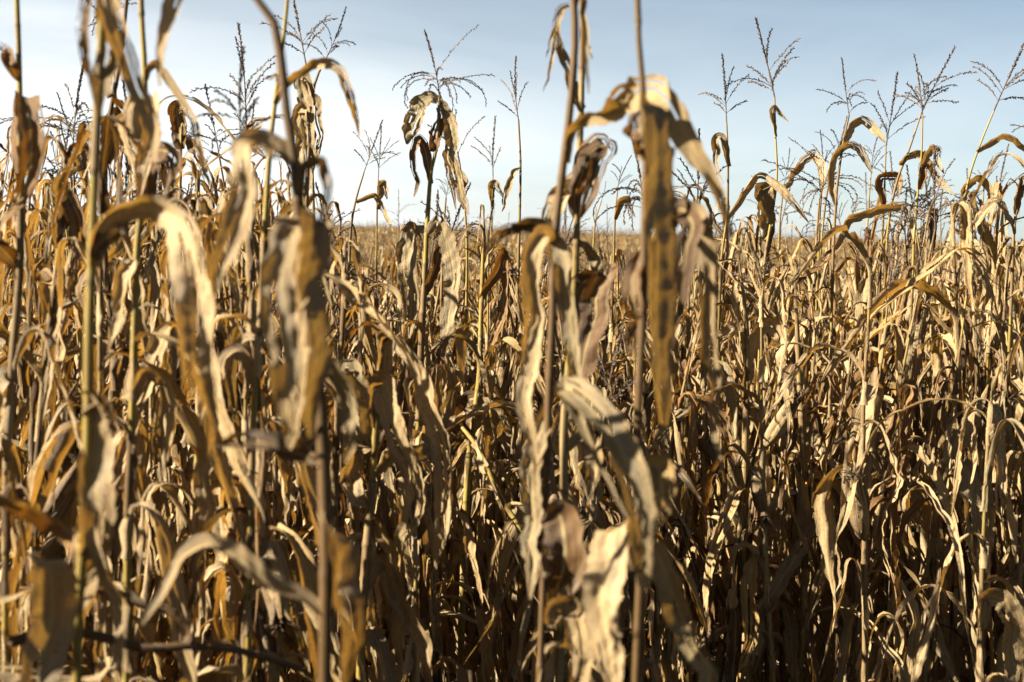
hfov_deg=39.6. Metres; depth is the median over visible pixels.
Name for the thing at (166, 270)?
corn plant
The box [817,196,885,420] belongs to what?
corn plant
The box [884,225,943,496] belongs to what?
corn plant
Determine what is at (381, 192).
corn plant
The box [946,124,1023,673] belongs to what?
corn plant
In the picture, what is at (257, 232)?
corn plant
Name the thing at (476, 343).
corn plant
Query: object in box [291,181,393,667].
corn plant
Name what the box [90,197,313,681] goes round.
corn plant
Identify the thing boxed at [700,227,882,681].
corn plant
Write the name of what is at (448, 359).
corn plant
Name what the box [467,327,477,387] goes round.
corn plant
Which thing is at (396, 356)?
corn plant
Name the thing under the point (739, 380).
corn plant
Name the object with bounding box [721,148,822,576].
corn plant
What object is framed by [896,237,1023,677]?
corn plant
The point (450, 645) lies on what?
corn plant
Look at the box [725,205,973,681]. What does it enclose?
corn plant
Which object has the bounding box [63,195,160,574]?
corn plant
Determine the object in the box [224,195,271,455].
corn plant
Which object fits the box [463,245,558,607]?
corn plant
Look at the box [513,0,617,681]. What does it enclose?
corn plant
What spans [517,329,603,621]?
corn plant
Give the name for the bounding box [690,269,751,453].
corn plant
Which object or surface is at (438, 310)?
corn plant
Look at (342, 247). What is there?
corn plant
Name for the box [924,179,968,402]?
corn plant
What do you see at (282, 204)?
corn plant
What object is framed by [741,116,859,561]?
corn plant
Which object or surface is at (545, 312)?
corn plant
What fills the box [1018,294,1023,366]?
corn plant
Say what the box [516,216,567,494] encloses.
corn plant
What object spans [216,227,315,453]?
corn plant
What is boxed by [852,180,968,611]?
corn plant
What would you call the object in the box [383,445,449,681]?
corn plant
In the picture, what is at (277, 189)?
corn plant
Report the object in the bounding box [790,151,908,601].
corn plant
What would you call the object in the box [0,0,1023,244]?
sky
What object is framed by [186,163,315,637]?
corn plant
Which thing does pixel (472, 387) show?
corn plant
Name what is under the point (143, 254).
corn plant
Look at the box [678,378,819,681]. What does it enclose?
corn plant
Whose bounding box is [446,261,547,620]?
corn plant
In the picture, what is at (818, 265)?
corn plant
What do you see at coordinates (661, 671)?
corn plant
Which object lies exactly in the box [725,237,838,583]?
corn plant
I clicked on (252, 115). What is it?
corn plant
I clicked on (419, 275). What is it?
corn plant
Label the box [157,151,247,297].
corn plant
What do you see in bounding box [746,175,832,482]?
corn plant
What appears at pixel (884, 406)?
corn plant
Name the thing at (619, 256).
corn plant
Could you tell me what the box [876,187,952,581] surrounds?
corn plant
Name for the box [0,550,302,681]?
broken corn stalk
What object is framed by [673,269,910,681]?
corn plant
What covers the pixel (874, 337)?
corn plant
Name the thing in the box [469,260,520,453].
corn plant
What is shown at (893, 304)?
corn plant
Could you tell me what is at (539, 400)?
corn plant
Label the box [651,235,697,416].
corn plant
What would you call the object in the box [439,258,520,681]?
corn plant
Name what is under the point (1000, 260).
corn plant
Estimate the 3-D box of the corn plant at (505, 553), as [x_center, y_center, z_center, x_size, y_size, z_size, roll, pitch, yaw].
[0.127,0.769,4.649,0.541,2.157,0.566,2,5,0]
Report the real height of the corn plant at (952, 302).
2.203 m
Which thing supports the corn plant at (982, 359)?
on the ground
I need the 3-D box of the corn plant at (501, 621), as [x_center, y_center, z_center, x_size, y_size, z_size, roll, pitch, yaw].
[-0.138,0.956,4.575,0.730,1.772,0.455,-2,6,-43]
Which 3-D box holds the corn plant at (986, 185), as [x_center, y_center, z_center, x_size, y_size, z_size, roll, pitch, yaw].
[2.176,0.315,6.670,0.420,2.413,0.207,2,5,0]
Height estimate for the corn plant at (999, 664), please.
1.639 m
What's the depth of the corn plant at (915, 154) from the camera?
6.00 m
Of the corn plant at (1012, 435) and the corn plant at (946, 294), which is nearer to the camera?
the corn plant at (1012, 435)
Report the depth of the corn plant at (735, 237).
7.15 m
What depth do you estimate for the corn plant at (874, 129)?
5.40 m
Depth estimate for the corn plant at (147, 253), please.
6.00 m
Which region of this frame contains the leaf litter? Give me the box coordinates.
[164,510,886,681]
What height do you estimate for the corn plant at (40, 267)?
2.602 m
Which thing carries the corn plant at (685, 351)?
on the ground
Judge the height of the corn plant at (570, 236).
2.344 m
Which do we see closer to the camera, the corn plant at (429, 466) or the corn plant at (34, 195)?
the corn plant at (429, 466)
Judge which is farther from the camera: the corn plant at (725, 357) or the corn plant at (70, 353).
the corn plant at (725, 357)
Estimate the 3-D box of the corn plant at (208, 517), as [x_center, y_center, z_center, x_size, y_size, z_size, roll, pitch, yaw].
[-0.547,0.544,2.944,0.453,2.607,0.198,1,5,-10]
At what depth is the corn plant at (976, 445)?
4.94 m
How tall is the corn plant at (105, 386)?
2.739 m
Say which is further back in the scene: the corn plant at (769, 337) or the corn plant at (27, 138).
the corn plant at (769, 337)
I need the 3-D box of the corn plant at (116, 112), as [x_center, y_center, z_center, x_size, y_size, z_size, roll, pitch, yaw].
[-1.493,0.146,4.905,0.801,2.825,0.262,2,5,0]
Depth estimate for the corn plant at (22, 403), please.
4.94 m
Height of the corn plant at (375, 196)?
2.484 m
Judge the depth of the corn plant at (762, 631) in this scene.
4.77 m
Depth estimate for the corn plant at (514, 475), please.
7.53 m
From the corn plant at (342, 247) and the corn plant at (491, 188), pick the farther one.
the corn plant at (491, 188)
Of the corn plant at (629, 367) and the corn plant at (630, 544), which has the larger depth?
the corn plant at (629, 367)
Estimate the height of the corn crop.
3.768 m
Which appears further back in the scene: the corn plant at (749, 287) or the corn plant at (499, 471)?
the corn plant at (749, 287)
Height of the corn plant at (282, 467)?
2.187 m
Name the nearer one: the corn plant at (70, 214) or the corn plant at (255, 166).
the corn plant at (70, 214)
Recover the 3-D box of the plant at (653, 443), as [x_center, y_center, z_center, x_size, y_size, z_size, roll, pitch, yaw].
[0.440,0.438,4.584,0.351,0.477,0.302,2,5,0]
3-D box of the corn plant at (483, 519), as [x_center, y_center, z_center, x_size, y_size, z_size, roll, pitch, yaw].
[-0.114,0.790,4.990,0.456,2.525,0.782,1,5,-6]
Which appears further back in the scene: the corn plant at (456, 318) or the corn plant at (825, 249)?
the corn plant at (825, 249)
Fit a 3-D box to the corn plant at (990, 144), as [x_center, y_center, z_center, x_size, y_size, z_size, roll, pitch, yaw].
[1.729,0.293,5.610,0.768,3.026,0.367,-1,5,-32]
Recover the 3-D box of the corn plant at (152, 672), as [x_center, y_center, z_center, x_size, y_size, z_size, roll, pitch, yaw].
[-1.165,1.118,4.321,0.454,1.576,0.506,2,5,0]
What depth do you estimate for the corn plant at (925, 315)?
6.25 m
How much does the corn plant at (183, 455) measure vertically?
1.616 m
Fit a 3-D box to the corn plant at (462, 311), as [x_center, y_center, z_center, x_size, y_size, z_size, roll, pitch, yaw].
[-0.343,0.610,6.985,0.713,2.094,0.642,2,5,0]
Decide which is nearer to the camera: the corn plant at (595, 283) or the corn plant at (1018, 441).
the corn plant at (595, 283)
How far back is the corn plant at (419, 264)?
7.99 m
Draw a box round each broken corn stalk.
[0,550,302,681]
[461,426,541,603]
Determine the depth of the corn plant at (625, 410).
7.27 m
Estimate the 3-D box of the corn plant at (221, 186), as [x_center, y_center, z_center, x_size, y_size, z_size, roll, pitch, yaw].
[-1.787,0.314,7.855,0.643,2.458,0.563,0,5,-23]
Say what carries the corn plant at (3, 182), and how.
on the ground
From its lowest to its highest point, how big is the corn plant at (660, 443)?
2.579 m
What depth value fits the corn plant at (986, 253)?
8.93 m
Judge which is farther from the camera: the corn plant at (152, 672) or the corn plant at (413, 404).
the corn plant at (413, 404)
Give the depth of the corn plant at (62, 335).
7.01 m
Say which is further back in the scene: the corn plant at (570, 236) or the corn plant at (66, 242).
the corn plant at (570, 236)
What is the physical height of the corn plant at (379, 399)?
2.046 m
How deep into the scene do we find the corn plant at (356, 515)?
4.42 m
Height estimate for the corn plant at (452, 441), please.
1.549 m
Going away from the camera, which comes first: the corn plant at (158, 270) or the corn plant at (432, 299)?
the corn plant at (432, 299)
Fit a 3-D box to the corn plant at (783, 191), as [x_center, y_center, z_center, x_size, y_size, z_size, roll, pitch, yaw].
[0.882,0.251,5.796,0.715,2.808,0.294,1,5,-10]
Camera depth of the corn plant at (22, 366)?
5.25 m
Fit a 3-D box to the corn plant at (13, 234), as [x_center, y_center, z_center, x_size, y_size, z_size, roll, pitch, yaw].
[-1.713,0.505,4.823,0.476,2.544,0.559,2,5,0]
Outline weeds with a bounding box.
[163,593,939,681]
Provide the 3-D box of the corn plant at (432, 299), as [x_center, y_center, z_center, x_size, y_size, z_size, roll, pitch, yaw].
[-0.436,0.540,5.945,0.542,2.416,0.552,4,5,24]
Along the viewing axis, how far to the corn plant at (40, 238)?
7.66 m
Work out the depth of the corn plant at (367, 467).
6.86 m
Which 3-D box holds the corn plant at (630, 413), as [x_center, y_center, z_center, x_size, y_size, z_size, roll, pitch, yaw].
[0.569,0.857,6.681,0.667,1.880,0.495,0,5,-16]
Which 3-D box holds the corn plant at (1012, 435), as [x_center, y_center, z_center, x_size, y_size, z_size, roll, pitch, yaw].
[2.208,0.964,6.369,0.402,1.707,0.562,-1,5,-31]
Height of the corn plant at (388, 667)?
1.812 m
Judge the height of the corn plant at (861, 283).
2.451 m
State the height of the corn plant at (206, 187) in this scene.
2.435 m
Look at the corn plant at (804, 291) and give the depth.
8.23 m
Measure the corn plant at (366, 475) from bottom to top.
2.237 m
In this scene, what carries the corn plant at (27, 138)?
on the ground
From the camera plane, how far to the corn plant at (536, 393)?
7.03 m
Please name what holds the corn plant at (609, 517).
on the ground
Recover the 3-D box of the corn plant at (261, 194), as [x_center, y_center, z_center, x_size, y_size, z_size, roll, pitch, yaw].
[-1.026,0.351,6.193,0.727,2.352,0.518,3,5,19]
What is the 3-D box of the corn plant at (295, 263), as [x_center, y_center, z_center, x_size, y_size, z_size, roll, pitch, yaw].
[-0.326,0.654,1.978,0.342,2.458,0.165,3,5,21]
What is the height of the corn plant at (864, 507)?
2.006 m
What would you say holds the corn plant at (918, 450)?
on the ground
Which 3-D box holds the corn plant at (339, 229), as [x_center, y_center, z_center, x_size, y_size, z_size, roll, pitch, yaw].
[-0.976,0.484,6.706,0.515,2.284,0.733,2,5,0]
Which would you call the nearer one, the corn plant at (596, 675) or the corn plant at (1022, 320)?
the corn plant at (596, 675)
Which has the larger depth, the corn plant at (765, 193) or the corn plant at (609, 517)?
the corn plant at (765, 193)
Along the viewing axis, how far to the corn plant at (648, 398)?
5.24 m
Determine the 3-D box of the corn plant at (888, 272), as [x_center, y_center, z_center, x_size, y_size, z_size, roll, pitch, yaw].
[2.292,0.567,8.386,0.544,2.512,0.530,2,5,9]
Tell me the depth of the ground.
6.54 m
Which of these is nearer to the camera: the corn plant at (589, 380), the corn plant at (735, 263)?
the corn plant at (589, 380)
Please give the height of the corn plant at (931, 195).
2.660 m
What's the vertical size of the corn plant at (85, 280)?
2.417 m
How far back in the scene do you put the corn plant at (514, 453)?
5.60 m
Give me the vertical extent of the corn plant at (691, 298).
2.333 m
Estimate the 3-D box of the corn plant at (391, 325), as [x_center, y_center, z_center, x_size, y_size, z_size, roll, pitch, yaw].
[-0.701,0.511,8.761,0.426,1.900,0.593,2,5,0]
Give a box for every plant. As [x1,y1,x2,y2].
[0,0,102,681]
[0,0,180,616]
[0,0,218,681]
[0,65,130,528]
[0,114,105,535]
[0,115,90,669]
[0,115,160,681]
[0,115,243,681]
[0,123,72,481]
[0,124,121,601]
[0,137,33,312]
[0,143,39,356]
[0,151,42,303]
[0,153,183,675]
[0,179,21,313]
[0,186,108,672]
[0,194,180,670]
[0,196,83,661]
[0,200,57,434]
[0,211,90,675]
[3,171,35,344]
[4,179,65,322]
[7,0,264,681]
[8,277,85,349]
[9,206,82,339]
[10,114,215,680]
[14,172,53,263]
[17,168,215,681]
[25,92,227,642]
[34,163,169,519]
[35,140,120,452]
[47,131,125,407]
[50,155,86,262]
[50,171,121,395]
[52,129,158,446]
[55,0,218,681]
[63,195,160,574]
[63,332,72,373]
[64,145,149,338]
[64,193,146,392]
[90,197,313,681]
[103,79,195,660]
[105,171,161,403]
[105,222,146,315]
[107,146,215,667]
[109,173,142,314]
[109,186,193,453]
[117,22,364,658]
[120,101,263,522]
[122,179,355,630]
[132,453,186,681]
[133,156,188,327]
[138,446,284,673]
[139,235,336,681]
[140,100,212,681]
[141,0,364,681]
[145,177,201,505]
[151,117,317,681]
[154,171,216,665]
[155,152,281,549]
[156,243,163,504]
[157,95,282,681]
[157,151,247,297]
[176,179,332,681]
[178,0,359,681]
[181,46,420,681]
[184,147,316,562]
[186,84,318,605]
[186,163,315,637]
[187,174,224,362]
[192,181,249,298]
[196,196,304,681]
[210,201,356,681]
[214,193,340,676]
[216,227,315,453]
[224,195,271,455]
[233,191,333,527]
[237,235,433,681]
[245,178,286,297]
[256,242,411,681]
[260,0,391,668]
[267,24,507,681]
[269,270,449,681]
[270,185,351,322]
[277,171,332,544]
[285,6,359,635]
[285,254,428,679]
[290,201,359,607]
[290,388,410,681]
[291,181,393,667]
[291,204,558,681]
[311,207,335,240]
[313,263,420,681]
[314,126,400,466]
[315,223,356,467]
[328,120,402,633]
[335,321,453,681]
[340,189,477,681]
[341,354,397,634]
[346,179,526,632]
[349,266,365,357]
[349,341,367,512]
[360,181,474,647]
[360,297,430,511]
[367,323,481,681]
[368,266,469,631]
[377,364,585,681]
[380,272,407,449]
[382,271,437,451]
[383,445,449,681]
[388,259,474,465]
[391,320,524,681]
[395,115,509,517]
[401,245,477,586]
[407,256,477,463]
[412,253,507,626]
[419,202,495,553]
[425,206,550,681]
[426,251,469,400]
[427,89,510,638]
[428,55,614,636]
[431,332,550,677]
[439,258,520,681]
[441,371,500,578]
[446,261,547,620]
[446,262,604,625]
[446,294,526,647]
[450,237,495,390]
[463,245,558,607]
[463,247,632,681]
[465,250,561,681]
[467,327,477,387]
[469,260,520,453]
[470,252,546,510]
[478,318,528,603]
[483,362,624,681]
[486,0,733,681]
[486,423,603,681]
[496,249,547,520]
[497,340,527,526]
[500,216,664,681]
[510,291,608,501]
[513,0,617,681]
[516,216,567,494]
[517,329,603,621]
[520,255,615,636]
[531,289,659,680]
[533,182,609,491]
[538,324,707,681]
[540,204,624,480]
[543,219,615,404]
[553,232,771,677]
[554,0,723,681]
[555,266,719,680]
[570,295,740,681]
[575,387,702,681]
[590,325,653,646]
[593,140,727,681]
[596,306,650,487]
[596,409,698,550]
[598,296,648,437]
[598,300,626,485]
[598,402,692,681]
[599,248,649,481]
[600,229,710,604]
[600,287,693,606]
[601,288,743,681]
[603,155,649,496]
[606,325,716,594]
[628,184,765,652]
[631,128,766,681]
[632,196,774,657]
[648,54,807,660]
[649,257,851,681]
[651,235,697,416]
[651,262,750,672]
[653,223,698,396]
[673,228,829,681]
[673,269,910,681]
[678,17,800,622]
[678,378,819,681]
[684,242,865,681]
[687,189,761,613]
[690,222,767,452]
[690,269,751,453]
[691,258,787,584]
[692,220,737,413]
[693,198,741,404]
[695,214,825,610]
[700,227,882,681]
[710,188,747,405]
[712,137,913,681]
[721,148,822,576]
[722,251,746,421]
[723,130,946,609]
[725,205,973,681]
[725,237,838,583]
[738,187,820,555]
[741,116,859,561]
[742,217,796,392]
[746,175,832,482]
[763,196,918,633]
[763,224,826,516]
[764,224,1007,681]
[779,57,954,631]
[780,268,861,584]
[786,124,895,603]
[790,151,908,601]
[800,222,962,681]
[801,206,843,456]
[809,71,925,606]
[809,238,902,574]
[809,355,932,622]
[811,247,855,443]
[813,54,960,612]
[814,144,1000,681]
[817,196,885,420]
[821,195,1006,681]
[829,172,898,365]
[831,46,977,660]
[834,229,930,558]
[845,221,908,402]
[849,43,1023,675]
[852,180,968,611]
[854,224,914,573]
[860,363,1023,681]
[863,224,920,355]
[867,217,1023,681]
[873,203,958,659]
[874,176,953,366]
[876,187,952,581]
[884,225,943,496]
[885,215,982,421]
[886,379,965,676]
[887,211,945,390]
[891,152,1023,681]
[891,164,970,596]
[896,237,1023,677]
[897,168,985,362]
[902,246,1023,677]
[918,254,1019,620]
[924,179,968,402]
[925,266,1023,554]
[926,265,1015,406]
[935,208,1009,394]
[941,178,1023,681]
[945,151,1005,609]
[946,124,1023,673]
[949,206,1023,609]
[951,367,1023,586]
[964,144,1021,589]
[968,231,1013,374]
[986,450,1023,681]
[989,371,1023,633]
[996,238,1023,365]
[1010,315,1023,390]
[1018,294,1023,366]
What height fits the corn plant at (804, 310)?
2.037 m
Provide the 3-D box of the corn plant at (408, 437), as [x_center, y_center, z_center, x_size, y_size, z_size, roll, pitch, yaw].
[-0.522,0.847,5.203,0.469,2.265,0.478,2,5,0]
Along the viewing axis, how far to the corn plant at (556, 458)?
5.52 m
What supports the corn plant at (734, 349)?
on the ground
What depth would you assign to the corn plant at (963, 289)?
6.88 m
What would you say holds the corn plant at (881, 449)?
on the ground
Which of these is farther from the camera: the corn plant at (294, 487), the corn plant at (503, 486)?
the corn plant at (503, 486)
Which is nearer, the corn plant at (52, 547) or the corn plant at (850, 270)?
the corn plant at (52, 547)
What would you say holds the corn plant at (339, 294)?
on the ground
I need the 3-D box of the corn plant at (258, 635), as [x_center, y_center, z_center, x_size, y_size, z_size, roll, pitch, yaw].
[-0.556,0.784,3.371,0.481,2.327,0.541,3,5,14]
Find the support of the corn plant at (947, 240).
on the ground
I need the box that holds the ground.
[10,226,1007,681]
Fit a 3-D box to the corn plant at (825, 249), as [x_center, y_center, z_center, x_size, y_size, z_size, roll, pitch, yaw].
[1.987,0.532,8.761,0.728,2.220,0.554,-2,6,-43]
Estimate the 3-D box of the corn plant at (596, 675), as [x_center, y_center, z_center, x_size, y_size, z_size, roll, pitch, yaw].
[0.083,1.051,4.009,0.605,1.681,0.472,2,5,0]
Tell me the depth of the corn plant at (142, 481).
3.50 m
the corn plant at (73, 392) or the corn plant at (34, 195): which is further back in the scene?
the corn plant at (34, 195)
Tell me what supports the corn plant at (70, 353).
on the ground
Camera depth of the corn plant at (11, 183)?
7.04 m
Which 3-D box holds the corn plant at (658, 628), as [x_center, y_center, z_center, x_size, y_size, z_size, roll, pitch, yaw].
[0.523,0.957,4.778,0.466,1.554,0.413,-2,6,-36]
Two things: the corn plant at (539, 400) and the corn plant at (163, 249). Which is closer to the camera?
the corn plant at (539, 400)
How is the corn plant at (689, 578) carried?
on the ground
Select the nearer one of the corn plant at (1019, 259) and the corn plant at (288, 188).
the corn plant at (288, 188)
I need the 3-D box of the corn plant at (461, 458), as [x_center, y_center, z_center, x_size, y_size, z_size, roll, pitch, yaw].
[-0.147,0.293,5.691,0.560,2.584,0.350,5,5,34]
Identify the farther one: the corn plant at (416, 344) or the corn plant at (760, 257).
the corn plant at (760, 257)
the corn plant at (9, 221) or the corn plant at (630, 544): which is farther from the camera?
the corn plant at (9, 221)
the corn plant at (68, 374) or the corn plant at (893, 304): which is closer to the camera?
the corn plant at (68, 374)
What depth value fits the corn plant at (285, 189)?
8.38 m
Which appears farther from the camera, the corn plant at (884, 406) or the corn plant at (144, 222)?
the corn plant at (884, 406)
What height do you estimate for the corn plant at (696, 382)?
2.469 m
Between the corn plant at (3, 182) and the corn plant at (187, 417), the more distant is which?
the corn plant at (3, 182)
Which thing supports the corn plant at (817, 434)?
on the ground
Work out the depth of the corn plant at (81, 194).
8.82 m
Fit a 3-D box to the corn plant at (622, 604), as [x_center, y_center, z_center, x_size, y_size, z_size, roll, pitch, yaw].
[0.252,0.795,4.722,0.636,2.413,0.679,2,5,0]
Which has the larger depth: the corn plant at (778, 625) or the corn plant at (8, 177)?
the corn plant at (8, 177)
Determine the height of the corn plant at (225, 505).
2.467 m
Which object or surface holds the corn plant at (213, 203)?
on the ground
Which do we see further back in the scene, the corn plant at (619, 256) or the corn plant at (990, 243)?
the corn plant at (619, 256)
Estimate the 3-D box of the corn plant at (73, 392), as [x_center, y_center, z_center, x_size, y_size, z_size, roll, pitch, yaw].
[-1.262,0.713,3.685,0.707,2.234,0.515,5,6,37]
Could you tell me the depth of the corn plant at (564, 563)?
2.48 m
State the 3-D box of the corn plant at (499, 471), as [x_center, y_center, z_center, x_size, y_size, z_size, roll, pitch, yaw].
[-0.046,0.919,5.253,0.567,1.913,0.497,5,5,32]
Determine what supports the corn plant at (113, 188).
on the ground
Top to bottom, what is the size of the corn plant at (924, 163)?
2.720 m
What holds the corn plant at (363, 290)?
on the ground
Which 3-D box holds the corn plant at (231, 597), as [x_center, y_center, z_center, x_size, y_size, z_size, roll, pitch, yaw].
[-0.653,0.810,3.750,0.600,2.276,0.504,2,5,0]
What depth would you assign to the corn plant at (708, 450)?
5.34 m
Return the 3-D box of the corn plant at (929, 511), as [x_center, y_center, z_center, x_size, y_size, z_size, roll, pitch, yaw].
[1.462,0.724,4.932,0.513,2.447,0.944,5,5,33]
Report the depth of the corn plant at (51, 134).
6.59 m
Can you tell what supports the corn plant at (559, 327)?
on the ground
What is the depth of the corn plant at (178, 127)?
4.91 m
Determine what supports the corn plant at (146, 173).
on the ground
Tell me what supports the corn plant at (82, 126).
on the ground
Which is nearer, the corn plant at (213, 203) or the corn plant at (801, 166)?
the corn plant at (801, 166)
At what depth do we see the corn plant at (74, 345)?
6.01 m
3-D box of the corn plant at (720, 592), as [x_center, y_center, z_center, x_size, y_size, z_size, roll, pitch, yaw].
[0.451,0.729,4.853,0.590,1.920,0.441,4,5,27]
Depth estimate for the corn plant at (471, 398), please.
4.90 m
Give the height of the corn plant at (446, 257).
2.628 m
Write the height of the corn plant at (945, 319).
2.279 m
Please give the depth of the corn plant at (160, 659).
3.77 m
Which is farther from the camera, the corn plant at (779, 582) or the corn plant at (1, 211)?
the corn plant at (1, 211)
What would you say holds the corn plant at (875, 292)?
on the ground
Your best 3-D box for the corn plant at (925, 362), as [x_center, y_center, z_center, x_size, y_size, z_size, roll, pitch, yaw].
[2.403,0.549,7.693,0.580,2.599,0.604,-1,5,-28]
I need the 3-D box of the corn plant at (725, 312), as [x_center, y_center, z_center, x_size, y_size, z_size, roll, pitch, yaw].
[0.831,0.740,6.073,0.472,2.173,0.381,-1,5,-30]
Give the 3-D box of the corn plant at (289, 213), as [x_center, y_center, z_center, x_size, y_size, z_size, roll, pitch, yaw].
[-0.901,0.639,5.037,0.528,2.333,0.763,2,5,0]
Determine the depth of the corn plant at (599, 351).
8.19 m
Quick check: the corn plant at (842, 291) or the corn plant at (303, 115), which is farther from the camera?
the corn plant at (842, 291)
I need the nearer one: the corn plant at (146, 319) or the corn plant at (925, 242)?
the corn plant at (146, 319)
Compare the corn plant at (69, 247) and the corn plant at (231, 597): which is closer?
the corn plant at (231, 597)
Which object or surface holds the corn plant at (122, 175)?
on the ground
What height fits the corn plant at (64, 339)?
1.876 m
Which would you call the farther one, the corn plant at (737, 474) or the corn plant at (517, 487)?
the corn plant at (517, 487)
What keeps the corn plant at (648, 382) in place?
on the ground
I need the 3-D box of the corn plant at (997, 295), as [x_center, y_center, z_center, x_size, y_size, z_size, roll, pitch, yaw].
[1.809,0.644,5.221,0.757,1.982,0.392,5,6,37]
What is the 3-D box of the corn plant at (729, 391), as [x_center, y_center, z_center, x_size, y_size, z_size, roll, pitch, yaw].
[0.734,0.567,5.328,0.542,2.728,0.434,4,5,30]
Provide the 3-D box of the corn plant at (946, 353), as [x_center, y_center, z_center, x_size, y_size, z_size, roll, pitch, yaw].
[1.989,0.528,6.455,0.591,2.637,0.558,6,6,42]
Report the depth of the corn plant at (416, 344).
6.89 m
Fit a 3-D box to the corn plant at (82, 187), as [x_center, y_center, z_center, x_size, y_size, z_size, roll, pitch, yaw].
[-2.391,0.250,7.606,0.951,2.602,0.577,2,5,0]
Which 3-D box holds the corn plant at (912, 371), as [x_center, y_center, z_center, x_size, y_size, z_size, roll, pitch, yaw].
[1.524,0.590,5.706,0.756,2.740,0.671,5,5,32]
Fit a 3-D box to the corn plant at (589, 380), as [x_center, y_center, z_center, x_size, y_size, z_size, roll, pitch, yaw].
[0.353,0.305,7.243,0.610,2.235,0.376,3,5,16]
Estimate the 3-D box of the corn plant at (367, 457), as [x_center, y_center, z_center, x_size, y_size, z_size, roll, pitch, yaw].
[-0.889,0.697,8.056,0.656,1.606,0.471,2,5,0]
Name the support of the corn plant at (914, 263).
on the ground
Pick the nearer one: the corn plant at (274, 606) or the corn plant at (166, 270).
the corn plant at (274, 606)
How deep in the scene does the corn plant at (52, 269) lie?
7.12 m
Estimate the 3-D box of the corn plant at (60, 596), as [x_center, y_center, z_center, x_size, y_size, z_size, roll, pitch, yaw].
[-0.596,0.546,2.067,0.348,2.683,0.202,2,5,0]
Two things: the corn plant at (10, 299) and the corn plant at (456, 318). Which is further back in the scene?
the corn plant at (456, 318)
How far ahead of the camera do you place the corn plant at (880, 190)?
6.20 m
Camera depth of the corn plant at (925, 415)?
6.23 m
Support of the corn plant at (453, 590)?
on the ground
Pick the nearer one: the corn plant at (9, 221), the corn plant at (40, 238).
the corn plant at (9, 221)
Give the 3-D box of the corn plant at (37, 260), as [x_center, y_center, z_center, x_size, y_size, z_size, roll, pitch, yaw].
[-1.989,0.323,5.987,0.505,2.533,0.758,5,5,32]
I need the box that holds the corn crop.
[0,188,1023,672]
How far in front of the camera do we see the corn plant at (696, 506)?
6.06 m
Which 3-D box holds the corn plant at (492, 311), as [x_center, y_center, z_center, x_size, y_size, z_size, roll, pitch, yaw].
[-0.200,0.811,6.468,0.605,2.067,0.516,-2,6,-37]
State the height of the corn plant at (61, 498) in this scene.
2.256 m
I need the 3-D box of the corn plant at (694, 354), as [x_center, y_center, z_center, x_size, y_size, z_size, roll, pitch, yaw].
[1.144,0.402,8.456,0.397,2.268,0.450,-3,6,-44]
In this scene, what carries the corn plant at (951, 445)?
on the ground
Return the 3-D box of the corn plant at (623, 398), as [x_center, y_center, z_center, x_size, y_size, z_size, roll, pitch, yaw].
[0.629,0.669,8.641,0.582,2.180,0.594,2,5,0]
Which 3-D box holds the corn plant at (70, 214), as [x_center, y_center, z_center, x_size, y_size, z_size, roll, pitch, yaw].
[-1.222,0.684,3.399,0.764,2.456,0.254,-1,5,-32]
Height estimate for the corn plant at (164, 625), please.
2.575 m
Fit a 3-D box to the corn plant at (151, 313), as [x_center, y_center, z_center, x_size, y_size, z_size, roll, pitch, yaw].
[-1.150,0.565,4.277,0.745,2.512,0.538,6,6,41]
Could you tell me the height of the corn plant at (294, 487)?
2.652 m
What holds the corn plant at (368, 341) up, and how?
on the ground
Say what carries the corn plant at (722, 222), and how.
on the ground
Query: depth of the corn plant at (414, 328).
8.23 m
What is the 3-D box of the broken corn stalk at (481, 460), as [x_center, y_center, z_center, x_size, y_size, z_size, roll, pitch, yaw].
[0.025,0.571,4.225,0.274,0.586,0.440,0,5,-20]
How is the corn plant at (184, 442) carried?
on the ground
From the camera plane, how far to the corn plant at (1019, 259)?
8.13 m
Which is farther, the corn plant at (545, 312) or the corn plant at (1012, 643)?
the corn plant at (545, 312)
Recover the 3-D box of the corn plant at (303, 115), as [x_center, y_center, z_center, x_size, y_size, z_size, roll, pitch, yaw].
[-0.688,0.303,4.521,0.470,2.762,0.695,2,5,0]
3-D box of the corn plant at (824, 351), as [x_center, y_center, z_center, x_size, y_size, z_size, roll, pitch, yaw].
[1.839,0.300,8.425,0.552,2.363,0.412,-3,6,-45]
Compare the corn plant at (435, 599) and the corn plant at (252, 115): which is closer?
the corn plant at (435, 599)
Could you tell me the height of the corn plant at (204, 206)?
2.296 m
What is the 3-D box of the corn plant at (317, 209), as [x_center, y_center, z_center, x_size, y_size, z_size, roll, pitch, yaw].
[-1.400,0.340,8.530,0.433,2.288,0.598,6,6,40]
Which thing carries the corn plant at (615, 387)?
on the ground
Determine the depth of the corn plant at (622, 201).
7.00 m
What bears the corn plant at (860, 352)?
on the ground

